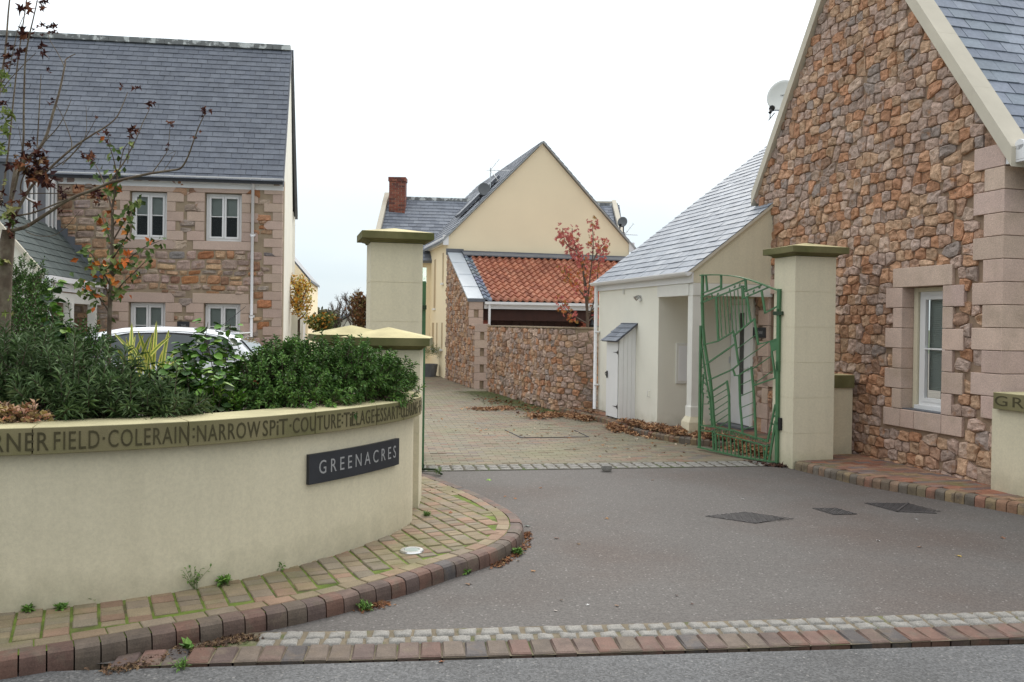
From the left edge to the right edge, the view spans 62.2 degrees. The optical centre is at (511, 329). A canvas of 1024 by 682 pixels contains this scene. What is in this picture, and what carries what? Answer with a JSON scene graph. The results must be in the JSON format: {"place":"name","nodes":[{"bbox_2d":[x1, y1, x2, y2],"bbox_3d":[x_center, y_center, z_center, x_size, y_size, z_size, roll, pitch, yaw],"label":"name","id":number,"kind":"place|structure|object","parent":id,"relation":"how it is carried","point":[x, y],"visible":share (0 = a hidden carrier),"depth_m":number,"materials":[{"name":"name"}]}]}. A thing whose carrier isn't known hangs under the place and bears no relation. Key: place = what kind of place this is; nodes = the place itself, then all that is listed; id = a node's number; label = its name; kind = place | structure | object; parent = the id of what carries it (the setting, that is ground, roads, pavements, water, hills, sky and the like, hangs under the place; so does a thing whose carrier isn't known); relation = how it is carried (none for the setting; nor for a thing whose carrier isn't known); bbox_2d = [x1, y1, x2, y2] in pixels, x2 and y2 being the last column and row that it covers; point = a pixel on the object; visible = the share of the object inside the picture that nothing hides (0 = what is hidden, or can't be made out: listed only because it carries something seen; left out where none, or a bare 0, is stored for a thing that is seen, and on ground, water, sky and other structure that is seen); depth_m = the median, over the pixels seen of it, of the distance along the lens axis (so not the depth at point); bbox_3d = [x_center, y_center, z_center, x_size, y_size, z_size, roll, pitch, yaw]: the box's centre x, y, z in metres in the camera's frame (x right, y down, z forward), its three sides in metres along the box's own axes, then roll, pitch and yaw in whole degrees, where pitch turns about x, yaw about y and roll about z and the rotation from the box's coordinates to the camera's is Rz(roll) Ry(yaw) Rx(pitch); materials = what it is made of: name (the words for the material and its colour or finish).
{"place":"outdoors","nodes":[
{"label":"outdoors","id":0,"kind":"place"},
{"bbox_2d":[0,476,509,671],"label":"pavement paving","id":1,"kind":"structure","parent":0,"point":[56,626],"depth_m":5.22,"materials":[{"name":"brick"}]},
{"bbox_2d":[21,601,35,612],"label":"weed","id":2,"kind":"object","parent":1,"relation":"on","point":[27,608],"visible":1,"depth_m":4.60,"materials":[{"name":"green plant"}]},
{"bbox_2d":[52,602,68,610],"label":"weed","id":3,"kind":"object","parent":1,"relation":"on","point":[61,606],"visible":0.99,"depth_m":4.65,"materials":[{"name":"green plant"}]},
{"bbox_2d":[180,564,211,588],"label":"weed","id":4,"kind":"object","parent":1,"relation":"on","point":[196,578],"visible":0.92,"depth_m":5.02,"materials":[{"name":"green plant"}]},
{"bbox_2d":[215,573,232,586],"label":"weed","id":5,"kind":"object","parent":1,"relation":"on","point":[225,579],"visible":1,"depth_m":5.12,"materials":[{"name":"green plant"}]},
{"bbox_2d":[400,546,423,554],"bbox_3d":[-0.700,1.548,5.931,0.170,0.030,0.170,1,0,0],"label":"ground light","id":6,"kind":"object","parent":1,"relation":"on","point":[413,550],"visible":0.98,"depth_m":5.91,"materials":[{"name":"silver metal"}]},
{"bbox_2d":[9,487,509,654],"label":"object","id":7,"kind":"structure","parent":0,"point":[204,609],"depth_m":5.00,"materials":[{"name":"brick"}]},
{"bbox_2d":[0,0,929,329],"label":"sky","id":8,"kind":"structure","parent":0,"point":[650,105],"materials":[{"name":"white"}]},
{"bbox_2d":[0,644,1023,681],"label":"road","id":9,"kind":"structure","parent":0,"point":[994,663],"depth_m":4.18,"materials":[{"name":"asphalt"}]},
{"bbox_2d":[169,656,189,672],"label":"weed","id":10,"kind":"object","parent":9,"relation":"on","point":[184,663],"visible":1,"depth_m":4.11,"materials":[{"name":"green plant"}]},
{"bbox_2d":[46,330,1023,670],"bbox_3d":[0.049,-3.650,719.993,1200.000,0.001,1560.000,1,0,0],"label":"ground","id":11,"kind":"structure","parent":0,"point":[928,352],"depth_m":4.73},
{"bbox_2d":[328,301,349,327],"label":"bare tree","id":12,"kind":"object","parent":11,"relation":"on","point":[338,308],"visible":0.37,"depth_m":61.99,"materials":[{"name":"brown plant"}]},
{"bbox_2d":[341,313,356,326],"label":"cottage","id":13,"kind":"structure","parent":11,"relation":"on","point":[344,321],"depth_m":62.00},
{"bbox_2d":[46,466,1023,664],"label":"entrance surface","id":14,"kind":"object","parent":11,"relation":"on","point":[652,545],"visible":0.5,"depth_m":6.28,"materials":[{"name":"asphalt"}]},
{"bbox_2d":[180,637,193,649],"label":"weed","id":15,"kind":"object","parent":14,"relation":"on","point":[187,644],"visible":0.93,"depth_m":4.36,"materials":[{"name":"green plant"}]},
{"bbox_2d":[0,391,421,612],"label":"planter wall","id":16,"kind":"structure","parent":14,"relation":"on","point":[97,510],"depth_m":4.99,"materials":[{"name":"paint"}]},
{"bbox_2d":[306,438,398,484],"bbox_3d":[-1.091,0.920,6.006,0.062,0.198,0.987,1,0,29],"label":"name board","id":17,"kind":"object","parent":16,"relation":"attached to","point":[326,466],"visible":1,"depth_m":5.90,"materials":[{"name":"stone"}]},
{"label":"planter soil","id":18,"kind":"structure","parent":16,"relation":"in","visible":0},
{"bbox_2d":[0,399,56,422],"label":"pink foliage plant","id":19,"kind":"object","parent":18,"relation":"on","point":[30,414],"visible":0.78,"depth_m":4.83,"materials":[{"name":"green plant"}]},
{"bbox_2d":[34,279,78,351],"bbox_3d":[-3.399,0.008,6.306,0.374,0.772,0.228,1,0,0],"label":"round leaf plant","id":20,"kind":"object","parent":18,"relation":"on","point":[56,309],"visible":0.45,"depth_m":6.29,"materials":[{"name":"green plant"}]},
{"bbox_2d":[11,275,119,367],"bbox_3d":[-3.817,-0.056,6.810,1.037,0.814,1.333,0,1,-44],"label":"light green shrub","id":21,"kind":"object","parent":18,"relation":"on","point":[27,313],"visible":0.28,"depth_m":6.71,"materials":[{"name":"green plant"}]},
{"bbox_2d":[0,0,211,416],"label":"young tree","id":22,"kind":"object","parent":18,"relation":"on","point":[37,173],"visible":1,"depth_m":5.71,"materials":[{"name":"brown plant"}]},
{"bbox_2d":[0,319,224,420],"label":"narrow leaf shrub","id":23,"kind":"object","parent":18,"relation":"on","point":[61,380],"visible":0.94,"depth_m":5.17,"materials":[{"name":"green plant"}]},
{"bbox_2d":[69,136,166,364],"bbox_3d":[-3.468,-0.559,7.394,0.851,2.192,0.484,1,0,0],"label":"sapling","id":24,"kind":"object","parent":18,"relation":"on","point":[119,266],"visible":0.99,"depth_m":7.38,"materials":[{"name":"green plant"}]},
{"bbox_2d":[114,321,182,377],"bbox_3d":[-2.700,0.181,6.297,0.636,0.499,0.279,1,0,0],"label":"striped blade plant","id":25,"kind":"object","parent":18,"relation":"on","point":[148,358],"visible":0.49,"depth_m":6.32,"materials":[{"name":"yellow plant"}]},
{"bbox_2d":[141,318,245,411],"bbox_3d":[-2.200,0.254,5.886,0.740,0.678,0.723,1,0,0],"label":"round leaf plant","id":26,"kind":"object","parent":18,"relation":"on","point":[215,381],"visible":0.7,"depth_m":5.84,"materials":[{"name":"green plant"}]},
{"bbox_2d":[142,372,263,412],"bbox_3d":[-2.300,0.419,5.932,1.270,0.349,0.887,1,1,35],"label":"groundcover","id":27,"kind":"object","parent":18,"relation":"on","point":[241,395],"visible":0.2,"depth_m":5.74,"materials":[{"name":"green plant"}]},
{"bbox_2d":[211,330,425,420],"bbox_3d":[-1.392,0.312,6.362,1.777,0.624,1.241,1,0,-29],"label":"rounded shrub","id":28,"kind":"object","parent":18,"relation":"on","point":[289,373],"visible":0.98,"depth_m":6.20,"materials":[{"name":"green plant"}]},
{"bbox_2d":[0,473,523,679],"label":"kerb","id":29,"kind":"structure","parent":14,"relation":"on","point":[89,653],"depth_m":4.63,"materials":[{"name":"brick"}]},
{"bbox_2d":[308,325,371,348],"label":"pillar","id":30,"kind":"structure","parent":14,"relation":"on","point":[345,330],"depth_m":8.04,"materials":[{"name":"concrete"}]},
{"bbox_2d":[357,599,373,610],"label":"weed","id":31,"kind":"object","parent":14,"relation":"on","point":[364,605],"visible":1,"depth_m":4.99,"materials":[{"name":"green plant"}]},
{"bbox_2d":[353,600,396,613],"bbox_3d":[-0.834,1.642,5.051,0.279,0.049,0.156,0,1,-33],"label":"leaf drift","id":32,"kind":"object","parent":14,"relation":"on","point":[380,604],"visible":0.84,"depth_m":5.07,"materials":[{"name":"plant"}]},
{"bbox_2d":[339,327,432,507],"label":"pillar","id":33,"kind":"structure","parent":14,"relation":"on","point":[412,345],"depth_m":7.38,"materials":[{"name":"paint"}]},
{"bbox_2d":[357,228,433,333],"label":"gate pillar","id":34,"kind":"structure","parent":14,"relation":"on","point":[394,284],"depth_m":9.21,"materials":[{"name":"stone"}]},
{"bbox_2d":[489,531,532,568],"bbox_3d":[0.042,1.643,6.378,0.187,0.054,1.107,1,0,14],"label":"leaf drift","id":35,"kind":"object","parent":14,"relation":"on","point":[527,534],"visible":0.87,"depth_m":6.20,"materials":[{"name":"plant"}]},
{"bbox_2d":[511,547,522,553],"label":"weed","id":36,"kind":"object","parent":14,"relation":"on","point":[518,550],"visible":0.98,"depth_m":6.24,"materials":[{"name":"green plant"}]},
{"bbox_2d":[109,623,1023,669],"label":"kerb","id":37,"kind":"structure","parent":14,"relation":"on","point":[691,643],"depth_m":4.45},
{"bbox_2d":[111,611,1023,667],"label":"sett bed","id":38,"kind":"object","parent":14,"relation":"on","point":[391,635],"visible":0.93,"depth_m":4.61,"materials":[{"name":"stone"}]},
{"bbox_2d":[83,632,263,675],"bbox_3d":[-1.686,1.634,4.316,0.888,0.052,0.253,0,1,-39],"label":"leaf drift","id":39,"kind":"object","parent":38,"relation":"on","point":[234,638],"visible":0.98,"depth_m":4.37,"materials":[{"name":"plant"}]},
{"bbox_2d":[256,611,1023,646],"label":"setts","id":40,"kind":"structure","parent":38,"relation":"on","point":[354,638],"depth_m":4.70,"materials":[{"name":"stone"}]},
{"bbox_2d":[422,461,773,470],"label":"setts","id":41,"kind":"structure","parent":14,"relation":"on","point":[529,466],"depth_m":10.18,"materials":[{"name":"stone"}]},
{"bbox_2d":[601,465,611,470],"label":"stone block","id":42,"kind":"structure","parent":14,"relation":"on","point":[606,467],"depth_m":9.83,"materials":[{"name":"stone"}]},
{"bbox_2d":[706,512,793,523],"bbox_3d":[2.113,1.672,7.557,0.670,0.020,0.382,1,1,35],"label":"manhole cover","id":43,"kind":"object","parent":14,"relation":"on","point":[751,517],"visible":1,"depth_m":7.54,"materials":[{"name":"metal"}]},
{"bbox_2d":[742,460,788,467],"bbox_3d":[3.192,1.649,10.490,0.388,0.112,0.667,0,1,-37],"label":"leaf drift","id":44,"kind":"object","parent":14,"relation":"on","point":[779,465],"visible":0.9,"depth_m":10.40,"materials":[{"name":"plant"}]},
{"bbox_2d":[763,243,848,468],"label":"gate pillar","id":45,"kind":"structure","parent":14,"relation":"on","point":[805,278],"depth_m":10.26,"materials":[{"name":"stone"}]},
{"bbox_2d":[697,274,783,463],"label":"metal gate","id":46,"kind":"structure","parent":45,"relation":"attached to","point":[775,344],"depth_m":10.99,"materials":[{"name":"metal"}]},
{"bbox_2d":[778,418,781,429],"bbox_3d":[3.292,1.154,10.417,0.035,0.150,0.050,1,0,-15],"label":"sensor box","id":47,"kind":"object","parent":45,"relation":"attached to","point":[779,423],"visible":1,"depth_m":10.40,"materials":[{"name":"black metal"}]},
{"bbox_2d":[812,508,856,514],"bbox_3d":[2.991,1.682,7.865,0.232,0.020,0.334,1,0,-20],"label":"manhole cover","id":48,"kind":"object","parent":14,"relation":"on","point":[835,511],"visible":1,"depth_m":7.83,"materials":[{"name":"metal"}]},
{"bbox_2d":[865,502,936,513],"bbox_3d":[3.714,1.688,8.055,0.412,0.024,0.569,1,0,-20],"label":"manhole cover","id":49,"kind":"object","parent":14,"relation":"on","point":[905,507],"visible":1,"depth_m":8.04,"materials":[{"name":"metal"}]},
{"bbox_2d":[795,461,1023,515],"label":"kerb","id":50,"kind":"structure","parent":14,"relation":"on","point":[971,499],"depth_m":8.68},
{"bbox_2d":[991,392,1023,496],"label":"wall","id":51,"kind":"structure","parent":14,"relation":"on","point":[1007,461],"depth_m":8.34,"materials":[{"name":"paint"}]},
{"bbox_2d":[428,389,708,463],"bbox_3d":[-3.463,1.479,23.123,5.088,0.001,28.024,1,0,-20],"label":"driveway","id":52,"kind":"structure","parent":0,"point":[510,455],"depth_m":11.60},
{"bbox_2d":[303,311,340,331],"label":"yellow bush","id":53,"kind":"object","parent":52,"relation":"on","point":[324,321],"visible":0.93,"depth_m":25.36,"materials":[{"name":"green plant"}]},
{"bbox_2d":[424,375,771,465],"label":"driveway paving","id":54,"kind":"structure","parent":0,"point":[445,400],"depth_m":12.36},
{"bbox_2d":[344,289,365,327],"bbox_3d":[-4.607,0.093,25.952,1.040,2.700,1.010,1,0,0],"label":"brown leaf tree","id":55,"kind":"object","parent":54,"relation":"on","point":[359,306],"visible":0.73,"depth_m":25.86,"materials":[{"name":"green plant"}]},
{"bbox_2d":[425,343,439,376],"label":"potted shrub","id":56,"kind":"object","parent":54,"relation":"on","point":[430,370],"visible":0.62,"depth_m":26.40,"materials":[{"name":"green plant"}]},
{"bbox_2d":[466,324,489,388],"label":"quoin pier","id":57,"kind":"structure","parent":54,"relation":"on","point":[476,355],"depth_m":21.98,"materials":[{"name":"stone"}]},
{"bbox_2d":[460,405,516,410],"bbox_3d":[-0.411,1.538,16.769,1.295,0.122,0.925,1,0,-20],"label":"leaf drift","id":58,"kind":"object","parent":54,"relation":"on","point":[492,408],"visible":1,"depth_m":16.64,"materials":[{"name":"plant"}]},
{"bbox_2d":[457,391,559,412],"bbox_3d":[-0.483,1.542,18.508,1.446,0.010,5.531,1,0,-18],"label":"moss","id":59,"kind":"object","parent":54,"relation":"on","point":[489,394],"visible":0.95,"depth_m":18.62,"materials":[{"name":"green plant"}]},
{"bbox_2d":[473,396,550,418],"bbox_3d":[0.208,1.533,17.468,1.299,0.187,4.817,1,0,-21],"label":"leaf drift","id":60,"kind":"object","parent":54,"relation":"on","point":[511,402],"visible":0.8,"depth_m":17.65,"materials":[{"name":"plant"}]},
{"bbox_2d":[445,248,625,385],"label":"garage","id":61,"kind":"structure","parent":54,"relation":"on","point":[506,288],"depth_m":23.96,"materials":[{"name":"ceramic"}]},
{"bbox_2d":[491,320,574,326],"bbox_3d":[0.588,0.561,23.615,2.450,1.900,0.040,1,0,-15],"label":"garage door","id":62,"kind":"structure","parent":61,"relation":"in","point":[493,322],"depth_m":23.60,"materials":[{"name":"brown wood"}]},
{"bbox_2d":[505,430,588,437],"bbox_3d":[0.522,1.597,13.124,1.119,0.010,0.940,1,0,-11],"label":"recessed cover","id":63,"kind":"object","parent":54,"relation":"on","point":[547,437],"visible":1,"depth_m":12.68,"materials":[{"name":"metal"}]},
{"bbox_2d":[515,407,598,421],"bbox_3d":[0.890,1.518,15.441,1.566,0.215,1.268,1,0,16],"label":"leaf drift","id":64,"kind":"object","parent":54,"relation":"on","point":[577,416],"visible":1,"depth_m":15.29,"materials":[{"name":"plant"}]},
{"bbox_2d":[426,413,693,457],"bbox_3d":[0.277,1.553,13.173,5.794,0.152,2.370,1,1,41],"label":"leaf scatter","id":65,"kind":"object","parent":54,"relation":"on","point":[570,437],"visible":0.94,"depth_m":12.66,"materials":[{"name":"plant"}]},
{"bbox_2d":[559,407,769,447],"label":"kerb","id":66,"kind":"structure","parent":54,"relation":"on","point":[679,439],"depth_m":12.57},
{"bbox_2d":[603,418,771,458],"bbox_3d":[2.497,1.535,12.581,0.789,0.294,3.788,0,1,-35],"label":"leaf drift","id":67,"kind":"object","parent":54,"relation":"on","point":[667,429],"visible":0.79,"depth_m":12.60,"materials":[{"name":"plant"}]},
{"bbox_2d":[317,345,940,398],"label":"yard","id":68,"kind":"structure","parent":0,"point":[933,394],"depth_m":22.90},
{"bbox_2d":[11,252,58,349],"bbox_3d":[-7.531,-0.054,12.471,1.801,2.223,1.111,1,0,0],"label":"hedge","id":69,"kind":"object","parent":68,"relation":"on","point":[18,282],"visible":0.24,"depth_m":12.43,"materials":[{"name":"green plant"}]},
{"bbox_2d":[0,30,297,346],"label":"stone house","id":70,"kind":"structure","parent":68,"relation":"on","point":[219,210],"depth_m":19.99,"materials":[{"name":"brown stone"}]},
{"bbox_2d":[0,158,108,338],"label":"porch wing","id":71,"kind":"structure","parent":70,"relation":"attached to","point":[58,251],"depth_m":17.40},
{"bbox_2d":[131,303,164,327],"bbox_3d":[-8.459,-0.084,19.785,0.789,1.088,0.112,1,0,-7],"label":"window","id":72,"kind":"structure","parent":70,"relation":"in","point":[142,314],"depth_m":19.78,"materials":[{"name":"white paint"}]},
{"bbox_2d":[132,192,166,239],"bbox_3d":[-8.431,-2.647,19.881,0.796,1.092,0.342,1,0,-7],"label":"window","id":73,"kind":"structure","parent":70,"relation":"in","point":[150,219],"depth_m":19.77,"materials":[{"name":"white paint"}]},
{"bbox_2d":[177,321,189,326],"bbox_3d":[-7.627,-0.053,19.697,0.273,0.293,0.021,1,0,-7],"label":"house plaque","id":74,"kind":"object","parent":70,"relation":"attached to","point":[183,323],"visible":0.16,"depth_m":19.69,"materials":[{"name":"stone"}]},
{"bbox_2d":[205,304,240,331],"bbox_3d":[-6.795,-0.056,19.989,0.801,1.102,0.112,1,0,-7],"label":"window","id":75,"kind":"structure","parent":70,"relation":"in","point":[219,313],"depth_m":19.98,"materials":[{"name":"white paint"}]},
{"bbox_2d":[206,194,241,241],"bbox_3d":[-6.772,-2.633,20.084,0.809,1.103,0.342,1,0,-7],"label":"window","id":76,"kind":"structure","parent":70,"relation":"in","point":[224,211],"depth_m":19.97,"materials":[{"name":"white paint"}]},
{"bbox_2d":[85,306,263,383],"bbox_3d":[-6.238,0.544,14.027,4.340,1.933,2.005,1,0,-9],"label":"parked car","id":77,"kind":"object","parent":68,"relation":"on","point":[181,335],"visible":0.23,"depth_m":13.53,"materials":[{"name":"white paint"}]},
{"bbox_2d":[291,310,302,341],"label":"white wall","id":78,"kind":"structure","parent":68,"relation":"on","point":[294,325],"depth_m":24.90,"materials":[{"name":"paint"}]},
{"bbox_2d":[290,273,316,340],"bbox_3d":[-6.023,-0.103,24.023,0.915,3.083,0.966,1,0,0],"label":"young tree","id":79,"kind":"object","parent":68,"relation":"on","point":[298,296],"visible":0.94,"depth_m":23.93,"materials":[{"name":"orange plant"}]},
{"bbox_2d":[294,257,319,354],"bbox_3d":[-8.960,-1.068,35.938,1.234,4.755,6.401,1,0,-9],"label":"yellow house","id":80,"kind":"structure","parent":68,"relation":"on","point":[299,268],"depth_m":33.86,"materials":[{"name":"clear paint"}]},
{"bbox_2d":[318,306,336,326],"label":"bush","id":81,"kind":"object","parent":68,"relation":"on","point":[324,310],"visible":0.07,"depth_m":44.90,"materials":[{"name":"green plant"}]},
{"bbox_2d":[326,309,344,329],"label":"bush","id":82,"kind":"object","parent":68,"relation":"on","point":[339,320],"visible":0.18,"depth_m":54.87,"materials":[{"name":"brown plant"}]},
{"bbox_2d":[334,287,365,324],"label":"bare tree","id":83,"kind":"object","parent":68,"relation":"on","point":[346,300],"visible":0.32,"depth_m":59.80,"materials":[{"name":"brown plant"}]},
{"bbox_2d":[376,177,620,363],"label":"slate wing house","id":84,"kind":"structure","parent":68,"relation":"on","point":[399,209],"depth_m":30.26,"materials":[{"name":"stone"}]},
{"bbox_2d":[423,141,635,377],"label":"yellow house","id":85,"kind":"structure","parent":68,"relation":"on","point":[531,199],"depth_m":26.43,"materials":[{"name":"paint"}]},
{"bbox_2d":[432,259,435,309],"bbox_3d":[-2.544,-1.473,27.706,0.050,1.651,0.435,1,0,-15],"label":"window","id":86,"kind":"structure","parent":85,"relation":"in","point":[434,308],"depth_m":27.70,"materials":[{"name":"white paint"}]},
{"bbox_2d":[439,323,442,350],"bbox_3d":[-2.202,0.213,26.369,0.050,0.876,0.341,1,0,-15],"label":"window","id":87,"kind":"structure","parent":85,"relation":"in","point":[441,349],"depth_m":26.39,"materials":[{"name":"white paint"}]},
{"bbox_2d":[440,253,443,284],"bbox_3d":[-2.159,-1.892,26.300,0.050,0.990,0.338,1,0,-15],"label":"window","id":88,"kind":"structure","parent":85,"relation":"in","point":[442,283],"depth_m":26.25,"materials":[{"name":"white paint"}]},
{"bbox_2d":[455,175,499,217],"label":"roof window","id":89,"kind":"structure","parent":85,"relation":"in","point":[493,180],"depth_m":26.92,"materials":[{"name":"glass"}]},
{"bbox_2d":[478,183,490,200],"bbox_3d":[-0.873,-4.284,26.573,0.280,0.662,0.634,1,1,45],"label":"satellite dish","id":90,"kind":"object","parent":85,"relation":"attached to","point":[484,189],"visible":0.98,"depth_m":26.55,"materials":[{"name":"black metal"}]},
{"bbox_2d":[490,157,509,187],"bbox_3d":[-0.326,-4.974,26.963,0.980,0.925,0.403,1,0,0],"label":"tv aerial","id":91,"kind":"object","parent":85,"relation":"attached to","point":[495,170],"visible":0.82,"depth_m":26.95,"materials":[{"name":"silver metal"}]},
{"bbox_2d":[618,217,626,232],"bbox_3d":[3.563,-3.375,27.554,0.317,0.609,0.260,1,0,-24],"label":"satellite dish","id":92,"kind":"object","parent":85,"relation":"attached to","point":[622,221],"visible":0.97,"depth_m":27.57,"materials":[{"name":"black metal"}]},
{"bbox_2d":[486,325,598,410],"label":"garden wall","id":93,"kind":"structure","parent":68,"relation":"on","point":[548,367],"depth_m":17.08,"materials":[{"name":"stone"}]},
{"bbox_2d":[554,215,609,326],"bbox_3d":[1.541,-0.784,18.592,1.323,3.503,0.774,1,0,0],"label":"acer","id":94,"kind":"object","parent":68,"relation":"on","point":[576,250],"visible":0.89,"depth_m":18.60,"materials":[{"name":"red plant"}]},
{"bbox_2d":[597,200,622,231],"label":"slate house","id":95,"kind":"structure","parent":68,"relation":"on","point":[609,210],"depth_m":31.50,"materials":[{"name":"stone"}]},
{"bbox_2d":[589,0,1023,484],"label":"stone house","id":96,"kind":"structure","parent":68,"relation":"on","point":[890,155],"depth_m":10.40,"materials":[{"name":"brown stone"}]},
{"bbox_2d":[675,343,686,383],"bbox_3d":[2.831,0.539,13.671,0.420,0.653,0.036,1,0,-15],"label":"meter cupboard","id":97,"kind":"object","parent":96,"relation":"attached to","point":[681,366],"visible":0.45,"depth_m":13.62,"materials":[{"name":"white paint"}]},
{"bbox_2d":[729,304,750,425],"bbox_3d":[3.649,0.552,13.587,0.058,1.910,0.648,1,0,-15],"label":"door","id":98,"kind":"structure","parent":96,"relation":"in","point":[744,335],"depth_m":13.56,"materials":[{"name":"white paint"}]},
{"bbox_2d":[753,327,765,337],"bbox_3d":[3.789,0.040,13.010,0.023,0.158,0.339,1,0,-15],"label":"house plaque","id":99,"kind":"object","parent":96,"relation":"attached to","point":[761,332],"visible":0.71,"depth_m":12.96,"materials":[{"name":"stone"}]},
{"bbox_2d":[767,80,788,120],"bbox_3d":[4.210,-3.525,13.178,0.980,0.723,0.420,1,0,-29],"label":"satellite dish","id":100,"kind":"object","parent":96,"relation":"attached to","point":[776,93],"visible":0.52,"depth_m":13.22,"materials":[{"name":"silver metal"}]},
{"bbox_2d":[914,291,944,411],"bbox_3d":[4.898,0.240,9.743,0.160,1.371,0.575,1,0,-15],"label":"window","id":101,"kind":"structure","parent":96,"relation":"in","point":[935,297],"depth_m":9.92,"materials":[{"name":"white paint"}]},
{"bbox_2d":[833,374,854,454],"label":"wall","id":102,"kind":"structure","parent":68,"relation":"on","point":[843,398],"depth_m":10.77,"materials":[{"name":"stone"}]},
{"bbox_2d":[569,408,771,443],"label":"forecourt paving","id":103,"kind":"structure","parent":0,"point":[760,434],"depth_m":12.97,"materials":[{"name":"brick"}]},
{"bbox_2d":[601,323,637,419],"bbox_3d":[1.831,0.695,14.629,0.408,1.641,0.710,1,0,-15],"label":"bin cupboard","id":104,"kind":"object","parent":103,"relation":"on","point":[620,339],"visible":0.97,"depth_m":14.39,"materials":[{"name":"white paint"}]},
{"bbox_2d":[805,453,1023,502],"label":"pavement paving","id":105,"kind":"structure","parent":0,"point":[860,464],"depth_m":9.35,"materials":[{"name":"brick"}]},
{"bbox_3d":[-1.061,0.638,9.690,0.035,1.950,0.050,1,0,0],"label":"gate post","id":106,"kind":"object","parent":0,"visible":0},
{"bbox_2d":[422,267,426,469],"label":"metal gate","id":107,"kind":"structure","parent":106,"relation":"attached to","point":[424,306],"depth_m":9.69,"materials":[{"name":"metal"}]},
{"bbox_2d":[422,463,442,474],"bbox_3d":[-0.913,1.565,9.562,0.064,0.086,0.415,0,1,-43],"label":"gate stop","id":108,"kind":"object","parent":106,"relation":"attached to","point":[435,469],"visible":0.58,"depth_m":9.55,"materials":[{"name":"green metal"}]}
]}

